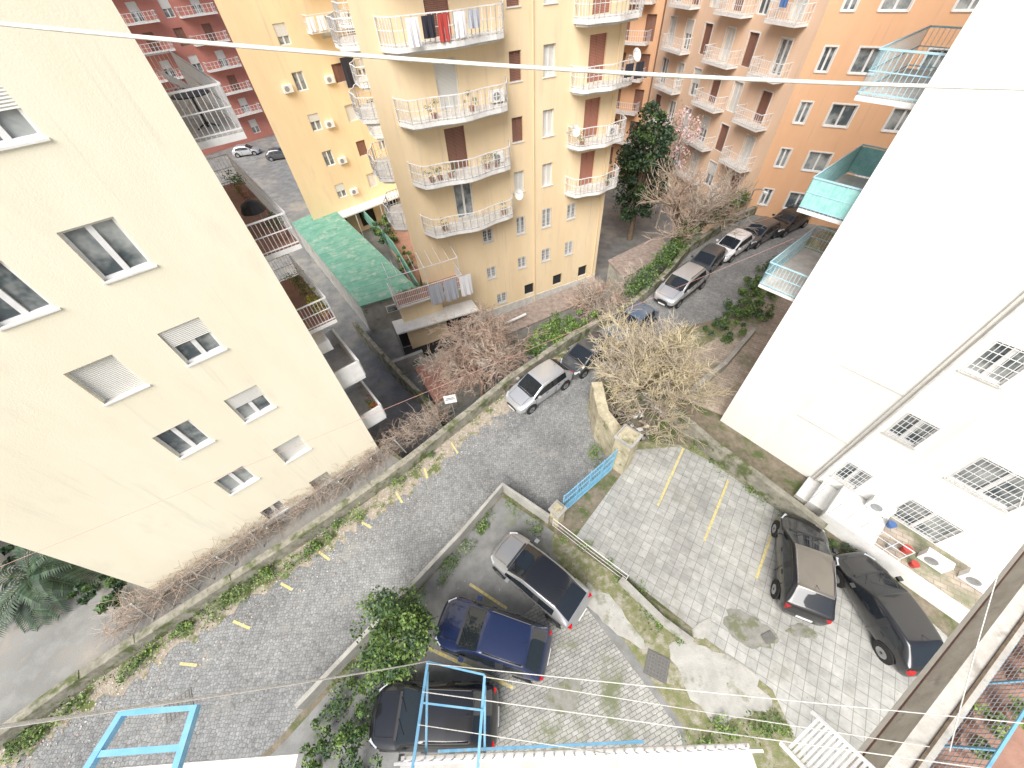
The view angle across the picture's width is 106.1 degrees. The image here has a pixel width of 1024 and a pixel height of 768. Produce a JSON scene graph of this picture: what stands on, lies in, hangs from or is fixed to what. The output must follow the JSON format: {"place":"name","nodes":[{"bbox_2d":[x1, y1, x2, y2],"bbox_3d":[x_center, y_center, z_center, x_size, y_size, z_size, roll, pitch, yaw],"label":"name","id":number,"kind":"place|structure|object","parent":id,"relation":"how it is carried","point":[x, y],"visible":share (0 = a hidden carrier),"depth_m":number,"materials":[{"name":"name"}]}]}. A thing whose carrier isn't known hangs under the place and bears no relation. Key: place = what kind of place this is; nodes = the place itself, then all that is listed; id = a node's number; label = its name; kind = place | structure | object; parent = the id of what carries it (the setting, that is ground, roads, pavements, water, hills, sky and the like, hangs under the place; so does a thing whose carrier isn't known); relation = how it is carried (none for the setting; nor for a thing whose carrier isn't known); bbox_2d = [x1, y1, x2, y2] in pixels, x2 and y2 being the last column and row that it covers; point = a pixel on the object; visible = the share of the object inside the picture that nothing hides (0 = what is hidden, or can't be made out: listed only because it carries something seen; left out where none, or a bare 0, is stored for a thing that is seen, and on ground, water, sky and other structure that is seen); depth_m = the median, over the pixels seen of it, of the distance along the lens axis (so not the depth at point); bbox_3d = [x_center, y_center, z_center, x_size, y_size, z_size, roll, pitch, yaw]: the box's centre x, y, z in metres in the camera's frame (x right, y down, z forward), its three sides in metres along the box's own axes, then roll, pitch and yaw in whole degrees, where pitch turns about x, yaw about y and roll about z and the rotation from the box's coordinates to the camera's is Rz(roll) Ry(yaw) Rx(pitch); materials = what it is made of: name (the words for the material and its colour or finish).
{"place":"outdoors","nodes":[
{"label":"outdoors","id":0,"kind":"place"},
{"bbox_2d":[0,450,399,723],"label":"yard pavement","id":1,"kind":"structure","parent":0,"point":[41,661],"depth_m":15.70,"materials":[{"name":"concrete"}]},
{"bbox_2d":[0,546,100,636],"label":"palm tree","id":2,"kind":"object","parent":1,"relation":"on","point":[37,578],"visible":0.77,"depth_m":15.62,"materials":[{"name":"green plant"}]},
{"bbox_2d":[0,544,126,615],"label":"dark shrubs","id":3,"kind":"object","parent":1,"relation":"on","point":[108,582],"visible":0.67,"depth_m":15.91,"materials":[{"name":"green plant"}]},
{"bbox_2d":[130,436,406,620],"bbox_3d":[-10.404,6.016,17.888,12.028,1.172,0.915,-34,55,-23],"label":"wire fence","id":4,"kind":"object","parent":1,"relation":"on","point":[195,573],"visible":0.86,"depth_m":16.65,"materials":[{"name":"metal"}]},
{"bbox_2d":[88,392,456,654],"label":"dry vines","id":5,"kind":"object","parent":4,"relation":"on","point":[401,434],"visible":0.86,"depth_m":17.19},
{"bbox_2d":[6,215,827,767],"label":"cobbled road","id":6,"kind":"structure","parent":0,"point":[542,457],"depth_m":16.15,"materials":[{"name":"stone"}]},
{"bbox_2d":[163,687,192,726],"bbox_3d":[-12.040,11.631,13.881,0.900,0.030,0.700,-32,55,-22],"label":"manhole cover","id":7,"kind":"object","parent":6,"relation":"on","point":[170,717],"visible":0.66,"depth_m":13.89,"materials":[{"name":"concrete"}]},
{"bbox_2d":[0,349,570,767],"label":"verge","id":8,"kind":"structure","parent":6,"relation":"on","point":[432,468],"depth_m":16.71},
{"bbox_2d":[0,351,897,767],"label":"fallen leaves","id":9,"kind":"object","parent":6,"relation":"on","point":[312,585],"visible":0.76,"depth_m":16.16,"materials":[{"name":"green plant"}]},
{"bbox_2d":[505,359,572,414],"bbox_3d":[1.552,-0.040,21.969,4.188,1.685,2.040,-33,55,-23],"label":"station wagon car","id":10,"kind":"object","parent":6,"relation":"on","point":[530,391],"visible":1,"depth_m":21.47,"materials":[{"name":"grey"}]},
{"bbox_2d":[560,332,613,378],"bbox_3d":[4.616,-1.923,23.434,3.838,1.615,1.980,-34,55,-23],"label":"hatchback car","id":11,"kind":"object","parent":6,"relation":"on","point":[577,353],"visible":0.62,"depth_m":22.89,"materials":[{"name":"grey"}]},
{"bbox_2d":[606,301,658,342],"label":"hatchback car","id":12,"kind":"object","parent":6,"relation":"on","point":[642,311],"visible":0.68,"depth_m":24.72,"materials":[{"name":"blue"}]},
{"bbox_2d":[653,261,708,308],"bbox_3d":[12.081,-7.212,27.327,4.638,1.865,2.160,-36,56,-24],"label":"suv car","id":13,"kind":"object","parent":6,"relation":"on","point":[687,272],"visible":1,"depth_m":26.70,"materials":[{"name":"grey"}]},
{"bbox_2d":[690,243,727,276],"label":"hatchback car","id":14,"kind":"object","parent":6,"relation":"on","point":[709,257],"visible":0.73,"depth_m":28.82,"materials":[{"name":"grey"}]},
{"bbox_2d":[716,228,754,262],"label":"hatchback car","id":15,"kind":"object","parent":6,"relation":"on","point":[732,244],"visible":0.76,"depth_m":29.94,"materials":[{"name":"grey"}]},
{"bbox_2d":[743,216,781,248],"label":"hatchback car","id":16,"kind":"object","parent":6,"relation":"on","point":[772,226],"visible":0.69,"depth_m":30.98,"materials":[{"name":"grey"}]},
{"bbox_2d":[772,204,810,237],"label":"suv car","id":17,"kind":"object","parent":6,"relation":"on","point":[790,218],"visible":0.59,"depth_m":31.84,"materials":[{"name":"grey"}]},
{"bbox_2d":[119,740,763,767],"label":"balcony","id":18,"kind":"structure","parent":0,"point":[730,755],"depth_m":4.54,"materials":[{"name":"metal"}]},
{"bbox_2d":[83,705,200,767],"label":"blue bracket","id":19,"kind":"object","parent":18,"relation":"attached to","point":[180,749],"visible":0.92,"depth_m":2.27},
{"bbox_2d":[411,661,485,767],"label":"blue bracket","id":20,"kind":"object","parent":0,"point":[426,685],"visible":0.94,"depth_m":4.68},
{"bbox_2d":[0,661,426,728],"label":"clothesline","id":21,"kind":"object","parent":20,"relation":"on","point":[30,722],"visible":1,"depth_m":1.56,"materials":[{"name":"fabric"}]},
{"bbox_2d":[422,691,980,767],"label":"clothesline","id":22,"kind":"object","parent":20,"relation":"attached to","point":[707,730],"visible":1,"depth_m":4.46,"materials":[{"name":"fabric"}]},
{"bbox_2d":[484,676,929,746],"bbox_3d":[2.301,3.961,4.662,5.307,0.560,0.009,3,50,7],"label":"clothesline","id":23,"kind":"object","parent":20,"relation":"attached to","point":[710,712],"visible":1,"depth_m":4.73,"materials":[{"name":"fabric"}]},
{"bbox_2d":[427,663,1023,723],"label":"clothesline","id":24,"kind":"object","parent":20,"relation":"attached to","point":[731,694],"visible":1,"depth_m":4.68,"materials":[{"name":"fabric"}]},
{"bbox_2d":[204,134,702,457],"bbox_3d":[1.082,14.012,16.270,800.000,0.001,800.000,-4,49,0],"label":"ground","id":25,"kind":"structure","parent":0,"point":[274,180],"depth_m":39.67,"materials":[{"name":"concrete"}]},
{"bbox_2d":[112,0,273,154],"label":"walls","id":26,"kind":"structure","parent":25,"relation":"on","point":[190,26],"depth_m":58.47,"materials":[{"name":"red paint"}]},
{"bbox_2d":[120,2,262,117],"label":"balconies","id":27,"kind":"structure","parent":26,"relation":"attached to","point":[212,70],"depth_m":57.83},
{"bbox_2d":[124,0,260,132],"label":"windows","id":28,"kind":"structure","parent":26,"relation":"attached to","point":[132,6],"depth_m":57.69,"materials":[{"name":"white glass"}]},
{"bbox_2d":[214,0,400,231],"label":"walls","id":29,"kind":"structure","parent":25,"relation":"on","point":[303,145],"depth_m":35.04,"materials":[{"name":"yellow paint"}]},
{"bbox_2d":[272,13,397,225],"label":"windows","id":30,"kind":"structure","parent":29,"relation":"attached to","point":[281,32],"depth_m":36.55,"materials":[{"name":"white glass"}]},
{"bbox_2d":[301,11,398,236],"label":"canopy","id":31,"kind":"object","parent":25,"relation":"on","point":[359,208],"visible":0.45,"depth_m":42.40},
{"bbox_2d":[292,212,415,332],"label":"green roof shed","id":32,"kind":"structure","parent":25,"relation":"on","point":[346,256],"depth_m":34.61,"materials":[{"name":"concrete"}]},
{"bbox_2d":[352,321,441,430],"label":"alley wall","id":33,"kind":"structure","parent":25,"relation":"on","point":[403,380],"depth_m":28.18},
{"bbox_2d":[384,226,421,285],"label":"garden terrace","id":34,"kind":"structure","parent":25,"relation":"on","point":[403,238],"depth_m":39.50,"materials":[{"name":"concrete"}]},
{"bbox_2d":[370,210,413,270],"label":"garden shrubs","id":35,"kind":"object","parent":34,"relation":"on","point":[375,230],"visible":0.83,"depth_m":38.82,"materials":[{"name":"green plant"}]},
{"bbox_2d":[392,349,425,372],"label":"alley wall","id":36,"kind":"structure","parent":25,"relation":"on","point":[405,363],"depth_m":29.15,"materials":[{"name":"concrete"}]},
{"bbox_2d":[381,243,461,348],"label":"terrace","id":37,"kind":"structure","parent":25,"relation":"on","point":[411,306],"depth_m":28.84,"materials":[{"name":"metal"}]},
{"bbox_2d":[392,299,482,356],"bbox_3d":[-5.788,-4.277,30.629,6.589,2.800,1.959,-19,51,-12],"label":"carport","id":38,"kind":"object","parent":25,"relation":"on","point":[460,310],"visible":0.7,"depth_m":29.98,"materials":[{"name":"grey"}]},
{"bbox_2d":[415,360,479,417],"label":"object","id":39,"kind":"structure","parent":25,"relation":"on","point":[462,401],"depth_m":26.46,"materials":[{"name":"concrete"}]},
{"bbox_2d":[415,299,551,400],"bbox_3d":[-1.655,-1.705,24.498,8.433,8.322,6.637,-4,49,0],"label":"bare tree","id":40,"kind":"object","parent":25,"relation":"on","point":[472,349],"visible":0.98,"depth_m":23.47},
{"bbox_2d":[347,0,629,315],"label":"walls","id":41,"kind":"structure","parent":25,"relation":"on","point":[507,248],"depth_m":23.83,"materials":[{"name":"yellow paint"}]},
{"bbox_2d":[325,0,644,238],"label":"balconies","id":42,"kind":"structure","parent":41,"relation":"attached to","point":[366,114],"depth_m":22.69,"materials":[{"name":"metal"}]},
{"bbox_2d":[405,16,421,47],"bbox_3d":[-4.468,-15.999,17.517,0.601,1.008,0.144,-23,52,-16],"label":"laundry","id":43,"kind":"object","parent":42,"relation":"hanging from","point":[413,31],"visible":1,"depth_m":17.51,"materials":[{"name":"white fabric"}]},
{"bbox_2d":[423,0,609,305],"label":"windows","id":44,"kind":"structure","parent":41,"relation":"attached to","point":[446,79],"depth_m":24.11,"materials":[{"name":"white glass"}]},
{"bbox_2d":[475,0,625,322],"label":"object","id":45,"kind":"object","parent":41,"relation":"attached to","point":[519,303],"visible":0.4,"depth_m":33.01,"materials":[{"name":"yellow paint"}]},
{"bbox_2d":[486,285,585,362],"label":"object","id":46,"kind":"structure","parent":25,"relation":"on","point":[540,311],"depth_m":29.16,"materials":[{"name":"concrete"}]},
{"bbox_2d":[564,273,636,322],"bbox_3d":[6.557,-5.408,28.441,5.533,6.356,5.348,-36,56,-25],"label":"bare tree","id":47,"kind":"object","parent":25,"relation":"on","point":[588,303],"visible":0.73,"depth_m":27.40,"materials":[{"name":"brown plant"}]},
{"bbox_2d":[608,0,666,175],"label":"walls","id":48,"kind":"structure","parent":25,"relation":"on","point":[658,8],"depth_m":41.77,"materials":[{"name":"orange paint"}]},
{"bbox_2d":[609,14,656,163],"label":"windows","id":49,"kind":"structure","parent":48,"relation":"attached to","point":[650,25],"depth_m":42.04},
{"bbox_2d":[616,0,655,144],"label":"balconies","id":50,"kind":"structure","parent":48,"relation":"attached to","point":[631,113],"depth_m":42.10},
{"bbox_2d":[610,100,679,240],"bbox_3d":[11.982,-19.222,36.056,5.607,12.319,6.090,-22,52,-15],"label":"evergreen tree","id":51,"kind":"object","parent":25,"relation":"on","point":[633,172],"visible":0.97,"depth_m":34.08,"materials":[{"name":"green plant"}]},
{"bbox_2d":[655,100,704,227],"bbox_3d":[15.541,-20.684,37.520,4.144,11.619,3.701,-4,49,0],"label":"magnolia tree","id":52,"kind":"object","parent":25,"relation":"on","point":[677,148],"visible":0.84,"depth_m":35.02,"materials":[{"name":"pink plant"}]},
{"bbox_2d":[635,157,779,261],"bbox_3d":[14.702,-13.293,32.171,10.042,10.166,10.293,-4,49,0],"label":"bare tree","id":53,"kind":"object","parent":25,"relation":"on","point":[704,210],"visible":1,"depth_m":29.97,"materials":[{"name":"brown plant"}]},
{"bbox_2d":[645,0,971,232],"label":"walls","id":54,"kind":"structure","parent":25,"relation":"on","point":[865,23],"depth_m":29.51,"materials":[{"name":"orange paint"}]},
{"bbox_2d":[646,0,816,208],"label":"balconies","id":55,"kind":"structure","parent":54,"relation":"attached to","point":[731,163],"depth_m":33.33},
{"bbox_2d":[648,0,979,208],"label":"windows","id":56,"kind":"structure","parent":54,"relation":"attached to","point":[840,115],"depth_m":30.41,"materials":[{"name":"white glass"}]},
{"bbox_2d":[0,21,1023,90],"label":"clothesline","id":57,"kind":"object","parent":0,"point":[429,60],"visible":1,"depth_m":0.74,"materials":[{"name":"plastic"}]},
{"bbox_2d":[156,227,958,756],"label":"terrain","id":58,"kind":"structure","parent":0,"point":[742,447],"depth_m":18.57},
{"bbox_2d":[0,0,378,591],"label":"walls","id":59,"kind":"structure","parent":58,"relation":"on","point":[122,148],"depth_m":10.83,"materials":[{"name":"beige paint"}]},
{"bbox_2d":[0,85,330,520],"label":"windows","id":60,"kind":"structure","parent":59,"relation":"attached to","point":[106,248],"depth_m":10.58,"materials":[{"name":"white glass"}]},
{"bbox_2d":[145,51,386,428],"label":"balconies","id":61,"kind":"structure","parent":59,"relation":"attached to","point":[343,362],"depth_m":13.57,"materials":[{"name":"metal"}]},
{"bbox_2d":[158,450,381,594],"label":"plinth","id":62,"kind":"structure","parent":59,"relation":"attached to","point":[286,511],"depth_m":18.19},
{"bbox_2d":[299,663,399,767],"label":"shrub","id":63,"kind":"object","parent":58,"relation":"on","point":[342,735],"visible":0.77,"depth_m":12.65,"materials":[{"name":"green plant"}]},
{"bbox_2d":[0,206,757,749],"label":"stone wall","id":64,"kind":"structure","parent":58,"relation":"on","point":[76,682],"depth_m":17.08,"materials":[{"name":"stone"}]},
{"bbox_2d":[0,502,367,763],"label":"ivy on wall","id":65,"kind":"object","parent":64,"relation":"attached to","point":[26,733],"visible":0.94,"depth_m":15.19,"materials":[{"name":"green plant"}]},
{"bbox_2d":[623,188,751,298],"bbox_3d":[16.344,-13.327,31.690,24.214,1.710,3.425,-35,56,-24],"label":"hedge","id":66,"kind":"object","parent":64,"relation":"on","point":[642,280],"visible":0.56,"depth_m":29.27,"materials":[{"name":"green plant"}]},
{"bbox_2d":[295,482,549,708],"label":"concrete wall","id":67,"kind":"structure","parent":58,"relation":"on","point":[311,695],"depth_m":16.05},
{"bbox_2d":[270,498,686,767],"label":"paved parking area","id":68,"kind":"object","parent":58,"relation":"on","point":[573,654],"visible":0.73,"depth_m":13.83,"materials":[{"name":"concrete"}]},
{"bbox_2d":[349,581,439,688],"bbox_3d":[-3.926,8.685,13.450,2.978,3.779,3.095,-4,49,0],"label":"green tree","id":69,"kind":"object","parent":68,"relation":"on","point":[406,619],"visible":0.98,"depth_m":12.67,"materials":[{"name":"green plant"}]},
{"bbox_2d":[369,674,498,760],"bbox_3d":[-2.613,10.958,12.722,4.338,1.765,2.140,-1,49,3],"label":"suv car","id":70,"kind":"object","parent":68,"relation":"on","point":[394,718],"visible":0.89,"depth_m":12.36,"materials":[{"name":"grey"}]},
{"bbox_2d":[327,498,543,696],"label":"weeds","id":71,"kind":"object","parent":68,"relation":"on","point":[454,562],"visible":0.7,"depth_m":16.62,"materials":[{"name":"green plant"}]},
{"bbox_2d":[434,595,551,683],"bbox_3d":[-0.741,9.220,14.094,4.338,1.765,2.140,11,51,13],"label":"suv car","id":72,"kind":"object","parent":68,"relation":"on","point":[496,638],"visible":0.98,"depth_m":13.60,"materials":[{"name":"blue"}]},
{"bbox_2d":[490,532,591,629],"bbox_3d":[1.043,7.652,15.425,4.288,1.615,2.100,31,58,26],"label":"hatchback car","id":73,"kind":"object","parent":68,"relation":"on","point":[557,593],"visible":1,"depth_m":14.81,"materials":[{"name":"grey"}]},
{"bbox_2d":[552,531,806,767],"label":"mossy strip","id":74,"kind":"object","parent":68,"relation":"on","point":[584,569],"visible":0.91,"depth_m":13.79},
{"bbox_2d":[643,648,670,683],"bbox_3d":[5.252,10.213,13.940,0.800,0.030,0.800,18,53,18],"label":"manhole cover","id":75,"kind":"object","parent":74,"relation":"on","point":[656,666],"visible":1,"depth_m":13.93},
{"bbox_2d":[678,707,792,746],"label":"weeds","id":76,"kind":"object","parent":74,"relation":"on","point":[733,728],"visible":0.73,"depth_m":12.64,"materials":[{"name":"green plant"}]},
{"bbox_2d":[523,309,598,356],"bbox_3d":[3.260,-3.587,25.186,6.275,2.496,2.677,-34,55,-23],"label":"ivy bush","id":77,"kind":"object","parent":58,"relation":"on","point":[571,322],"visible":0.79,"depth_m":24.62,"materials":[{"name":"green plant"}]},
{"bbox_2d":[587,382,621,459],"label":"boundary wall","id":78,"kind":"structure","parent":58,"relation":"on","point":[605,425],"depth_m":19.21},
{"bbox_2d":[608,424,642,474],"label":"gate pillar","id":79,"kind":"structure","parent":58,"relation":"on","point":[627,438],"depth_m":17.54,"materials":[{"name":"stone"}]},
{"bbox_2d":[563,449,617,507],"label":"blue gate","id":80,"kind":"structure","parent":79,"relation":"attached to","point":[589,486],"depth_m":17.67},
{"bbox_2d":[618,577,693,645],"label":"kerb wall","id":81,"kind":"structure","parent":58,"relation":"on","point":[651,609],"depth_m":14.78,"materials":[{"name":"concrete"}]},
{"bbox_2d":[613,391,827,529],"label":"boundary wall","id":82,"kind":"structure","parent":58,"relation":"on","point":[773,494],"depth_m":18.15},
{"bbox_2d":[690,327,756,392],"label":"wall","id":83,"kind":"structure","parent":58,"relation":"on","point":[724,364],"depth_m":22.78,"materials":[{"name":"concrete"}]},
{"bbox_2d":[576,446,947,767],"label":"paved parking lot","id":84,"kind":"structure","parent":58,"relation":"on","point":[683,511],"depth_m":15.71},
{"bbox_2d":[179,442,778,688],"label":"painted parking markings","id":85,"kind":"object","parent":84,"relation":"on","point":[508,685],"visible":0.98,"depth_m":16.01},
{"bbox_2d":[544,582,817,724],"bbox_3d":[6.256,10.162,13.935,9.798,0.010,4.356,6,50,9],"label":"concrete patch","id":86,"kind":"object","parent":84,"relation":"on","point":[705,663],"visible":0.94,"depth_m":13.86,"materials":[{"name":"concrete"}]},
{"bbox_2d":[770,513,837,625],"bbox_3d":[11.575,7.033,15.191,2.080,1.715,4.138,17,52,17],"label":"suv car","id":87,"kind":"object","parent":84,"relation":"on","point":[804,586],"visible":0.98,"depth_m":14.51,"materials":[{"name":"grey"}]},
{"bbox_2d":[833,552,942,676],"bbox_3d":[13.771,8.184,14.114,2.020,1.625,4.038,-7,49,-2],"label":"hatchback car","id":88,"kind":"object","parent":84,"relation":"on","point":[908,640],"visible":0.84,"depth_m":13.63,"materials":[{"name":"grey"}]},
{"bbox_2d":[720,0,1023,580],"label":"walls","id":89,"kind":"structure","parent":58,"relation":"on","point":[915,278],"depth_m":12.24,"materials":[{"name":"white paint"}]},
{"bbox_2d":[758,25,962,301],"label":"balconies","id":90,"kind":"structure","parent":89,"relation":"attached to","point":[825,198],"depth_m":12.72,"materials":[{"name":"metal"}]},
{"bbox_2d":[797,293,1023,480],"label":"drainpipes","id":91,"kind":"object","parent":89,"relation":"attached to","point":[972,346],"visible":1,"depth_m":12.80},
{"bbox_2d":[829,341,1023,543],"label":"windows","id":92,"kind":"structure","parent":89,"relation":"attached to","point":[999,363],"depth_m":13.31,"materials":[{"name":"white glass"}]},
{"bbox_2d":[794,472,982,622],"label":"terrace","id":93,"kind":"structure","parent":58,"relation":"on","point":[847,515],"depth_m":15.48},
{"bbox_2d":[864,495,896,518],"bbox_3d":[15.375,5.159,16.082,0.320,0.614,0.800,-34,55,-23],"label":"air conditioner","id":94,"kind":"object","parent":93,"relation":"on","point":[881,507],"visible":1,"depth_m":15.96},
{"bbox_2d":[917,547,955,573],"bbox_3d":[16.119,6.741,14.670,0.320,0.614,0.800,-34,55,-23],"label":"air conditioner","id":95,"kind":"object","parent":93,"relation":"on","point":[936,560],"visible":1,"depth_m":14.54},
{"bbox_2d":[957,567,992,593],"bbox_3d":[17.122,7.256,14.161,0.320,0.614,0.800,-34,55,-23],"label":"air conditioner","id":96,"kind":"object","parent":93,"relation":"on","point":[976,579],"visible":0.93,"depth_m":14.09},
{"bbox_2d":[605,236,669,302],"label":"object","id":97,"kind":"structure","parent":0,"point":[634,255],"depth_m":33.23,"materials":[{"name":"concrete"}]},
{"bbox_2d":[602,237,820,513],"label":"mossy ground","id":98,"kind":"structure","parent":0,"point":[706,337],"depth_m":24.28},
{"bbox_2d":[578,299,735,449],"bbox_3d":[7.270,-1.026,20.037,7.735,5.998,8.685,-4,49,0],"label":"bare tree","id":99,"kind":"object","parent":98,"relation":"on","point":[623,355],"visible":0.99,"depth_m":19.84,"materials":[{"name":"beige plant"}]},
{"bbox_2d":[702,255,785,343],"bbox_3d":[16.936,-6.010,26.564,3.173,1.514,11.477,33,59,28],"label":"hedge","id":100,"kind":"object","parent":98,"relation":"on","point":[738,313],"visible":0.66,"depth_m":25.62,"materials":[{"name":"green plant"}]},
{"bbox_2d":[672,293,792,414],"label":"paved path","id":101,"kind":"structure","parent":0,"point":[737,370],"depth_m":23.74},
{"bbox_2d":[847,544,1023,767],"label":"terrace block","id":102,"kind":"structure","parent":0,"point":[937,685],"depth_m":5.13,"materials":[{"name":"white paint"}]},
{"bbox_2d":[779,710,875,767],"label":"white louvre panel","id":103,"kind":"object","parent":102,"relation":"on","point":[830,751],"visible":0.97,"depth_m":4.62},
{"bbox_2d":[952,731,994,766],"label":"potted plant","id":104,"kind":"object","parent":102,"relation":"on","point":[978,761],"visible":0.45,"depth_m":4.83,"materials":[{"name":"green plant"}]},
{"bbox_2d":[929,634,1023,767],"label":"terrace fence","id":105,"kind":"object","parent":102,"relation":"on","point":[1001,746],"visible":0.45,"depth_m":4.73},
{"bbox_2d":[949,492,1023,750],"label":"clothesline","id":106,"kind":"object","parent":102,"relation":"on","point":[983,622],"visible":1,"depth_m":4.79,"materials":[{"name":"fabric"}]},
{"bbox_2d":[964,702,1010,740],"bbox_3d":[6.183,4.405,5.023,0.307,0.413,0.394,-4,49,0],"label":"potted plant","id":107,"kind":"object","parent":102,"relation":"on","point":[975,707],"visible":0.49,"depth_m":4.99,"materials":[{"name":"green plant"}]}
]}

